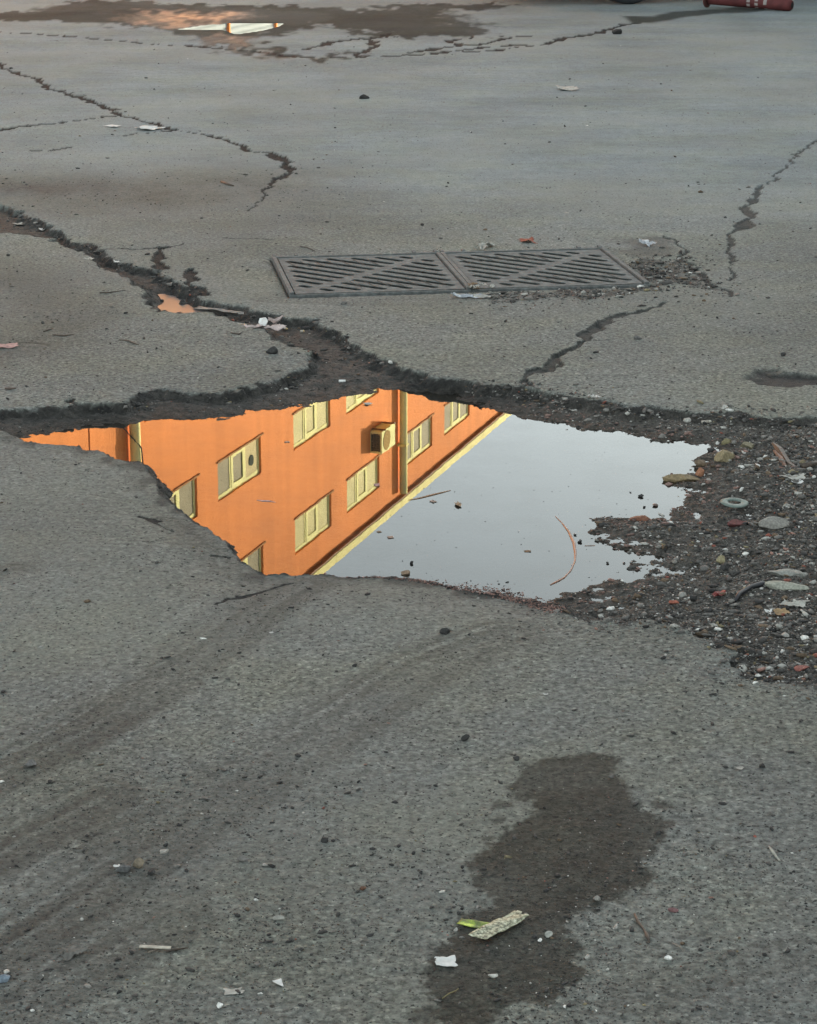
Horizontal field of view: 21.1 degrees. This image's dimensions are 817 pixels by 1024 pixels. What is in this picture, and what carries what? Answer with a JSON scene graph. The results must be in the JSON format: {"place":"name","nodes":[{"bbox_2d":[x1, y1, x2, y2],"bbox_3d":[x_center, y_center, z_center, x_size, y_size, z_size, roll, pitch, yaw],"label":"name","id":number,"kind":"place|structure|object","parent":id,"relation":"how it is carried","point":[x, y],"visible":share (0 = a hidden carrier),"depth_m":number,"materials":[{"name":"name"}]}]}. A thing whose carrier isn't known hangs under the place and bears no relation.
{"place":"outdoors","nodes":[
{"label":"outdoors","id":0,"kind":"place"},
{"bbox_2d":[0,0,816,1023],"bbox_3d":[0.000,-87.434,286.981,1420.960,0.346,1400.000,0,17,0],"label":"ground","id":1,"kind":"structure","parent":0,"point":[120,60],"depth_m":5.17,"materials":[{"name":"grey asphalt"}]},
{"bbox_2d":[0,974,9,982],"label":"stone","id":2,"kind":"object","parent":1,"relation":"on","point":[4,978],"visible":1,"depth_m":3.19,"materials":[{"name":"stone"}]},
{"bbox_2d":[0,343,17,347],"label":"red wrapper","id":3,"kind":"object","parent":1,"relation":"on","point":[10,345],"visible":1,"depth_m":7.11,"materials":[{"name":"pink paper"}]},
{"bbox_2d":[24,759,36,766],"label":"stone","id":4,"kind":"object","parent":1,"relation":"on","point":[31,763],"visible":1,"depth_m":3.92,"materials":[{"name":"grey stone"}]},
{"bbox_2d":[60,944,87,960],"bbox_3d":[-0.500,0.655,3.269,0.042,0.008,0.036,-9,20,-27],"label":"bark flake","id":5,"kind":"object","parent":1,"relation":"on","point":[70,952],"visible":1,"depth_m":3.27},
{"bbox_2d":[116,864,131,872],"bbox_3d":[-0.458,0.574,3.524,0.025,0.015,0.012,-1,17,-3],"label":"stone","id":6,"kind":"object","parent":1,"relation":"on","point":[124,868],"visible":1,"depth_m":3.52,"materials":[{"name":"grey stone"}]},
{"bbox_2d":[132,857,143,868],"bbox_3d":[-0.436,0.569,3.544,0.016,0.018,0.016,12,21,33],"label":"stone","id":7,"kind":"object","parent":1,"relation":"on","point":[138,862],"visible":1,"depth_m":3.54,"materials":[{"name":"beige stone"}]},
{"bbox_2d":[134,125,164,129],"bbox_3d":[-1.445,-2.156,12.292,0.148,0.017,0.147,-9,20,-27],"label":"paper scrap","id":8,"kind":"object","parent":1,"relation":"on","point":[148,127],"visible":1,"depth_m":12.30,"materials":[{"name":"white paper"}]},
{"bbox_2d":[147,868,154,875],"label":"stone","id":9,"kind":"object","parent":1,"relation":"on","point":[151,871],"visible":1,"depth_m":3.51,"materials":[{"name":"grey stone"}]},
{"bbox_2d":[139,945,170,948],"bbox_3d":[-0.379,0.651,3.279,0.048,0.002,0.007,2,17,5],"label":"flat stick","id":10,"kind":"object","parent":1,"relation":"on","point":[155,946],"visible":1,"depth_m":3.28,"materials":[{"name":"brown wood"}]},
{"bbox_2d":[160,849,168,853],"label":"stone","id":11,"kind":"object","parent":1,"relation":"on","point":[163,851],"visible":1,"depth_m":3.59,"materials":[{"name":"white stone"}]},
{"bbox_2d":[166,947,187,951],"bbox_3d":[-0.347,0.654,3.278,0.034,0.005,0.005,-7,19,-22],"label":"twig","id":12,"kind":"object","parent":1,"relation":"on","point":[173,949],"visible":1,"depth_m":3.28,"materials":[{"name":"brown wood"}]},
{"bbox_2d":[195,306,243,313],"bbox_3d":[-0.664,-0.705,7.662,0.194,0.018,0.054,9,19,26],"label":"stick","id":13,"kind":"object","parent":1,"relation":"on","point":[222,310],"visible":1,"depth_m":7.66,"materials":[{"name":"beige wood"}]},
{"bbox_2d":[217,1002,222,1008],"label":"stone","id":14,"kind":"object","parent":1,"relation":"on","point":[219,1005],"visible":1,"depth_m":3.12,"materials":[{"name":"white stone"}]},
{"bbox_2d":[178,23,282,33],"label":"puddle water","id":15,"kind":"structure","parent":1,"relation":"on","point":[237,28],"depth_m":18.71,"materials":[{"name":"white liquid"}]},
{"bbox_2d":[223,987,244,994],"bbox_3d":[-0.252,0.691,3.162,0.031,0.002,0.020,-3,18,-11],"label":"paper flake","id":16,"kind":"object","parent":1,"relation":"on","point":[229,991],"visible":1,"depth_m":3.16,"materials":[{"name":"beige paper"}]},
{"bbox_2d":[237,856,248,861],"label":"stone","id":17,"kind":"object","parent":1,"relation":"on","point":[243,858],"visible":1,"depth_m":3.56,"materials":[{"name":"grey stone"}]},
{"bbox_2d":[244,315,286,330],"bbox_3d":[-0.485,-0.635,7.396,0.148,0.044,0.105,-3,18,-10],"label":"crumpled wrapper","id":18,"kind":"object","parent":1,"relation":"on","point":[262,322],"visible":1,"depth_m":7.41,"materials":[{"name":"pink paper"}]},
{"bbox_2d":[266,346,277,353],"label":"stone","id":19,"kind":"object","parent":1,"relation":"on","point":[272,350],"visible":1,"depth_m":7.00,"materials":[{"name":"grey stone"}]},
{"bbox_2d":[273,978,283,986],"bbox_3d":[-0.187,0.684,3.181,0.014,0.003,0.022,-9,20,-27],"label":"paper triangle","id":20,"kind":"object","parent":1,"relation":"on","point":[278,981],"visible":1,"depth_m":3.19,"materials":[{"name":"white paper"}]},
{"bbox_2d":[273,915,283,919],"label":"stone","id":21,"kind":"object","parent":1,"relation":"on","point":[278,917],"visible":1,"depth_m":3.37,"materials":[{"name":"grey stone"}]},
{"bbox_2d":[321,837,327,842],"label":"stone","id":22,"kind":"object","parent":1,"relation":"on","point":[324,839],"visible":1,"depth_m":3.63,"materials":[{"name":"grey stone"}]},
{"bbox_2d":[359,94,368,98],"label":"stone","id":23,"kind":"object","parent":1,"relation":"on","point":[363,96],"visible":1,"depth_m":13.68,"materials":[{"name":"black stone"}]},
{"bbox_2d":[272,250,471,297],"bbox_3d":[-0.155,-0.885,8.296,0.664,0.062,0.771,-3,17,-8],"label":"drain grate","id":24,"kind":"object","parent":1,"relation":"on","point":[453,277],"visible":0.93,"depth_m":8.22,"materials":[{"name":"metal"}]},
{"bbox_2d":[20,388,766,608],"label":"puddle water","id":25,"kind":"structure","parent":1,"relation":"on","point":[332,509],"depth_m":5.74,"materials":[{"name":"multicoloured liquid"}]},
{"bbox_2d":[401,570,409,574],"bbox_3d":[-0.006,0.140,5.054,0.022,0.012,0.016,-3,18,-11],"label":"mud clump","id":26,"kind":"object","parent":25,"relation":"on","point":[406,572],"visible":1,"depth_m":5.05,"materials":[{"name":"brown soil"}]},
{"bbox_2d":[410,490,450,499],"bbox_3d":[0.056,-0.043,5.650,0.139,0.005,0.006,-13,22,-36],"label":"straw","id":27,"kind":"object","parent":25,"relation":"on","point":[430,495],"visible":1,"depth_m":5.65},
{"bbox_2d":[550,516,576,584],"bbox_3d":[0.373,0.089,5.226,0.057,0.008,0.523,1,17,5],"label":"twig","id":28,"kind":"object","parent":25,"relation":"on","point":[573,543],"visible":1,"depth_m":5.22,"materials":[{"name":"wood"}]},
{"bbox_2d":[662,474,699,481],"bbox_3d":[0.721,-0.086,5.777,0.104,0.028,0.036,-2,17,-7],"label":"stone","id":29,"kind":"object","parent":25,"relation":"on","point":[678,477],"visible":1,"depth_m":5.77,"materials":[{"name":"beige stone"}]},
{"bbox_2d":[0,35,816,1023],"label":"grit","id":30,"kind":"object","parent":1,"relation":"on","point":[514,837],"visible":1,"depth_m":3.59,"materials":[{"name":"gravel"}]},
{"bbox_2d":[11,212,814,430],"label":"crumbled asphalt","id":31,"kind":"structure","parent":1,"relation":"on","point":[644,410],"depth_m":6.60,"materials":[{"name":"black asphalt"}]},
{"bbox_2d":[439,628,450,634],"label":"stone","id":32,"kind":"object","parent":1,"relation":"on","point":[445,631],"visible":1,"depth_m":4.57,"materials":[{"name":"grey stone"}]},
{"bbox_2d":[434,955,457,966],"bbox_3d":[0.055,0.665,3.241,0.033,0.005,0.029,-2,17,-5],"label":"paper scrap","id":33,"kind":"object","parent":1,"relation":"on","point":[447,961],"visible":1,"depth_m":3.24,"materials":[{"name":"white paper"}]},
{"bbox_2d":[324,573,572,613],"bbox_3d":[0.119,0.164,4.949,0.624,0.030,0.201,10,20,28],"label":"shore grit","id":34,"kind":"object","parent":1,"relation":"on","point":[535,605],"visible":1,"depth_m":4.91,"materials":[{"name":"gravel"}]},
{"bbox_2d":[461,734,469,741],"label":"stone","id":35,"kind":"object","parent":1,"relation":"on","point":[465,737],"visible":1,"depth_m":4.04,"materials":[{"name":"grey stone"}]},
{"bbox_2d":[451,292,481,297],"bbox_3d":[0.208,-0.778,7.854,0.115,0.018,0.040,1,17,3],"label":"foil scrap","id":36,"kind":"object","parent":1,"relation":"on","point":[463,295],"visible":1,"depth_m":7.85,"materials":[{"name":"silver metal"}]},
{"bbox_2d":[457,918,488,928],"bbox_3d":[0.103,0.631,3.353,0.057,0.004,0.022,7,19,21],"label":"green wrapper","id":37,"kind":"object","parent":1,"relation":"on","point":[472,923],"visible":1,"depth_m":3.36,"materials":[{"name":"plastic"}]},
{"bbox_2d":[475,243,487,250],"bbox_3d":[0.293,-1.059,8.742,0.033,0.028,0.085,-6,18,-19],"label":"torn tissue","id":38,"kind":"object","parent":1,"relation":"on","point":[482,246],"visible":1,"depth_m":8.74,"materials":[{"name":"grey paper"}]},
{"bbox_2d":[473,294,497,297],"bbox_3d":[0.274,-0.773,7.848,0.098,0.012,0.025,1,17,2],"label":"twisted wrapper","id":39,"kind":"object","parent":1,"relation":"on","point":[483,296],"visible":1,"depth_m":7.85,"materials":[{"name":"white plastic"}]},
{"bbox_2d":[488,974,497,977],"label":"pebble","id":40,"kind":"object","parent":1,"relation":"on","point":[493,975],"visible":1,"depth_m":3.20,"materials":[{"name":"beige stone"}]},
{"bbox_2d":[468,910,528,939],"bbox_3d":[0.140,0.630,3.341,0.033,0.007,0.115,14,22,38],"label":"wrapper strip","id":41,"kind":"object","parent":1,"relation":"on","point":[498,925],"visible":1,"depth_m":3.34,"materials":[{"name":"beige paper"}]},
{"bbox_2d":[518,236,537,243],"bbox_3d":[0.486,-1.108,8.928,0.068,0.014,0.101,-2,17,-5],"label":"red wrapper","id":42,"kind":"object","parent":1,"relation":"on","point":[531,239],"visible":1,"depth_m":8.94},
{"bbox_2d":[439,245,649,292],"bbox_3d":[0.503,-0.915,8.390,0.664,0.062,0.771,-3,17,-8],"label":"drain grate","id":43,"kind":"object","parent":1,"relation":"on","point":[635,278],"visible":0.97,"depth_m":8.34,"materials":[{"name":"metal"}]},
{"bbox_2d":[466,282,494,288],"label":"leaf litter","id":44,"kind":"object","parent":43,"relation":"on","point":[470,285],"visible":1,"depth_m":7.97,"materials":[{"name":"beige plant"}]},
{"bbox_2d":[545,931,552,937],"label":"pebble","id":45,"kind":"object","parent":1,"relation":"on","point":[548,934],"visible":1,"depth_m":3.32,"materials":[{"name":"grey stone"}]},
{"bbox_2d":[555,85,579,90],"bbox_3d":[1.030,-2.739,14.150,0.142,0.023,0.161,-3,18,-11],"label":"paper scrap","id":46,"kind":"object","parent":1,"relation":"on","point":[570,88],"visible":1,"depth_m":14.16,"materials":[{"name":"white paper"}]},
{"bbox_2d":[612,29,621,33],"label":"stone","id":47,"kind":"object","parent":1,"relation":"on","point":[617,31],"visible":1,"depth_m":18.00,"materials":[{"name":"black stone"}]},
{"bbox_2d":[628,515,651,520],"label":"stone","id":48,"kind":"object","parent":1,"relation":"on","point":[642,517],"visible":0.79,"depth_m":5.44,"materials":[{"name":"orange stone"}]},
{"bbox_2d":[634,913,649,942],"bbox_3d":[0.357,0.635,3.345,0.007,0.007,0.092,-3,18,-10],"label":"twig","id":49,"kind":"object","parent":1,"relation":"on","point":[647,935],"visible":1,"depth_m":3.34,"materials":[{"name":"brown wood"}]},
{"bbox_2d":[639,238,656,246],"bbox_3d":[0.964,-1.091,8.853,0.068,0.028,0.049,16,23,42],"label":"foil scrap","id":50,"kind":"object","parent":1,"relation":"on","point":[647,242],"visible":1,"depth_m":8.85,"materials":[{"name":"silver metal"}]},
{"bbox_2d":[485,375,816,703],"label":"gravel","id":51,"kind":"structure","parent":1,"relation":"on","point":[765,636],"depth_m":5.11,"materials":[{"name":"grey gravel"}]},
{"bbox_2d":[669,600,678,603],"bbox_3d":[0.582,0.198,4.805,0.021,0.010,0.016,8,19,24],"label":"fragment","id":52,"kind":"object","parent":51,"relation":"on","point":[673,601],"visible":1,"depth_m":4.80,"materials":[{"name":"red brick"}]},
{"bbox_2d":[716,555,724,563],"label":"stone","id":53,"kind":"object","parent":51,"relation":"on","point":[720,559],"visible":0.98,"depth_m":5.10,"materials":[{"name":"yellow stone"}]},
{"bbox_2d":[720,563,729,570],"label":"stone","id":54,"kind":"object","parent":51,"relation":"on","point":[724,566],"visible":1,"depth_m":5.04,"materials":[{"name":"grey stone"}]},
{"bbox_2d":[773,608,789,614],"bbox_3d":[0.807,0.216,4.742,0.033,0.006,0.032,-3,18,-11],"label":"dead leaf","id":55,"kind":"object","parent":51,"relation":"on","point":[777,611],"visible":1,"depth_m":4.75,"materials":[{"name":"brown plant"}]},
{"bbox_2d":[779,473,807,479],"bbox_3d":[1.008,-0.095,5.731,0.073,0.012,0.051,-3,18,-11],"label":"paper scrap","id":56,"kind":"object","parent":51,"relation":"on","point":[801,476],"visible":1,"depth_m":5.72,"materials":[{"name":"white paper"}]},
{"bbox_2d":[800,460,816,467],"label":"twig","id":57,"kind":"object","parent":51,"relation":"on","point":[808,464],"visible":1,"depth_m":5.80,"materials":[{"name":"brown wood"}]},
{"bbox_2d":[664,955,671,959],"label":"pebble","id":58,"kind":"object","parent":1,"relation":"on","point":[667,957],"visible":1,"depth_m":3.25,"materials":[{"name":"white stone"}]},
{"bbox_2d":[668,907,678,912],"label":"stone","id":59,"kind":"object","parent":1,"relation":"on","point":[673,909],"visible":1,"depth_m":3.40,"materials":[{"name":"stone"}]},
{"bbox_2d":[689,595,697,601],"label":"stone","id":60,"kind":"object","parent":1,"relation":"on","point":[692,598],"visible":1,"depth_m":4.82,"materials":[{"name":"grey stone"}]},
{"bbox_2d":[695,467,703,476],"bbox_3d":[0.776,-0.102,5.818,0.025,0.031,0.027,-2,17,-7],"label":"brick fragment","id":61,"kind":"object","parent":1,"relation":"on","point":[700,472],"visible":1,"depth_m":5.81,"materials":[{"name":"orange brick"}]},
{"bbox_2d":[694,460,707,466],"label":"stone","id":62,"kind":"object","parent":1,"relation":"on","point":[701,463],"visible":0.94,"depth_m":5.90,"materials":[{"name":"brown stone"}]},
{"bbox_2d":[707,447,715,451],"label":"stone","id":63,"kind":"object","parent":1,"relation":"on","point":[711,449],"visible":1,"depth_m":6.05,"materials":[{"name":"grey stone"}]},
{"bbox_2d":[712,590,725,596],"bbox_3d":[0.694,0.180,4.886,0.020,0.010,0.055,14,22,38],"label":"red shred","id":64,"kind":"object","parent":1,"relation":"on","point":[715,593],"visible":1,"depth_m":4.89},
{"bbox_2d":[714,449,734,461],"bbox_3d":[0.855,-0.146,5.944,0.055,0.050,0.052,-11,21,-33],"label":"stone","id":65,"kind":"object","parent":1,"relation":"on","point":[722,455],"visible":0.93,"depth_m":5.93,"materials":[{"name":"beige stone"}]},
{"bbox_2d":[721,438,731,444],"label":"stone","id":66,"kind":"object","parent":1,"relation":"on","point":[725,441],"visible":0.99,"depth_m":6.11,"materials":[{"name":"beige stone"}]},
{"bbox_2d":[720,498,748,507],"bbox_3d":[0.822,-0.024,5.524,0.072,0.005,0.072,2,20,-1],"label":"rubber washer","id":67,"kind":"object","parent":1,"relation":"on","point":[742,504],"visible":1,"depth_m":5.51,"materials":[{"name":"grey rubber"}]},
{"bbox_2d":[727,519,745,526],"bbox_3d":[0.807,0.030,5.385,0.049,0.020,0.028,-2,17,-5],"label":"stone","id":68,"kind":"object","parent":1,"relation":"on","point":[734,522],"visible":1,"depth_m":5.38,"materials":[{"name":"red stone"}]},
{"bbox_2d":[739,665,746,671],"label":"stone","id":69,"kind":"object","parent":1,"relation":"on","point":[744,669],"visible":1,"depth_m":4.39,"materials":[{"name":"white stone"}]},
{"bbox_2d":[739,442,753,449],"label":"stone","id":70,"kind":"object","parent":1,"relation":"on","point":[750,445],"visible":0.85,"depth_m":6.06,"materials":[{"name":"beige stone"}]},
{"bbox_2d":[703,0,793,10],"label":"fallen bollard","id":71,"kind":"object","parent":1,"relation":"on","point":[784,5],"visible":1,"depth_m":20.41,"materials":[{"name":"red paint"}]},
{"bbox_2d":[734,581,764,601],"bbox_3d":[0.763,0.176,4.896,0.144,0.017,0.032,-16,24,-42],"label":"black strap","id":72,"kind":"object","parent":1,"relation":"on","point":[740,593],"visible":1,"depth_m":4.90,"materials":[{"name":"rubber"}]},
{"bbox_2d":[758,516,788,528],"bbox_3d":[0.894,0.027,5.360,0.078,0.035,0.046,0,17,0],"label":"stone","id":73,"kind":"object","parent":1,"relation":"on","point":[772,522],"visible":1,"depth_m":5.34,"materials":[{"name":"grey stone"}]},
{"bbox_2d":[768,846,780,861],"bbox_3d":[0.599,0.559,3.589,0.006,0.006,0.055,-4,18,-12],"label":"twig","id":74,"kind":"object","parent":1,"relation":"on","point":[774,854],"visible":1,"depth_m":3.58,"materials":[{"name":"beige wood"}]},
{"bbox_2d":[772,442,794,466],"bbox_3d":[1.008,-0.148,5.912,0.041,0.025,0.285,-2,17,-6],"label":"broken plank","id":75,"kind":"object","parent":1,"relation":"on","point":[779,451],"visible":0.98,"depth_m":5.91,"materials":[{"name":"brown wood"}]},
{"bbox_2d":[767,568,804,577],"bbox_3d":[0.861,0.144,4.991,0.083,0.024,0.038,-3,18,-9],"label":"stone","id":76,"kind":"object","parent":1,"relation":"on","point":[786,571],"visible":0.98,"depth_m":4.98,"materials":[{"name":"grey stone"}]},
{"bbox_2d":[765,581,808,590],"bbox_3d":[0.847,0.168,4.904,0.104,0.024,0.034,8,19,25],"label":"stone","id":77,"kind":"object","parent":1,"relation":"on","point":[782,585],"visible":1,"depth_m":4.89,"materials":[{"name":"grey stone"}]},
{"bbox_2d":[779,599,809,606],"bbox_3d":[0.845,0.197,4.795,0.061,0.015,0.040,6,18,19],"label":"folded paper","id":78,"kind":"object","parent":1,"relation":"on","point":[801,603],"visible":1,"depth_m":4.79,"materials":[{"name":"white paper"}]},
{"bbox_2d":[794,665,808,670],"bbox_3d":[0.791,0.315,4.399,0.035,0.011,0.021,-3,18,-11],"label":"brick fragment","id":79,"kind":"object","parent":1,"relation":"on","point":[800,667],"visible":1,"depth_m":4.39,"materials":[{"name":"red brick"}]},
{"bbox_2d":[467,244,756,315],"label":"drain gravel","id":80,"kind":"structure","parent":0,"point":[594,294],"depth_m":8.04,"materials":[{"name":"grey gravel"}]},
{"bbox_2d":[611,0,643,3],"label":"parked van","id":81,"kind":"object","parent":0,"point":[628,1],"visible":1,"depth_m":21.10,"materials":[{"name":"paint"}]}
]}

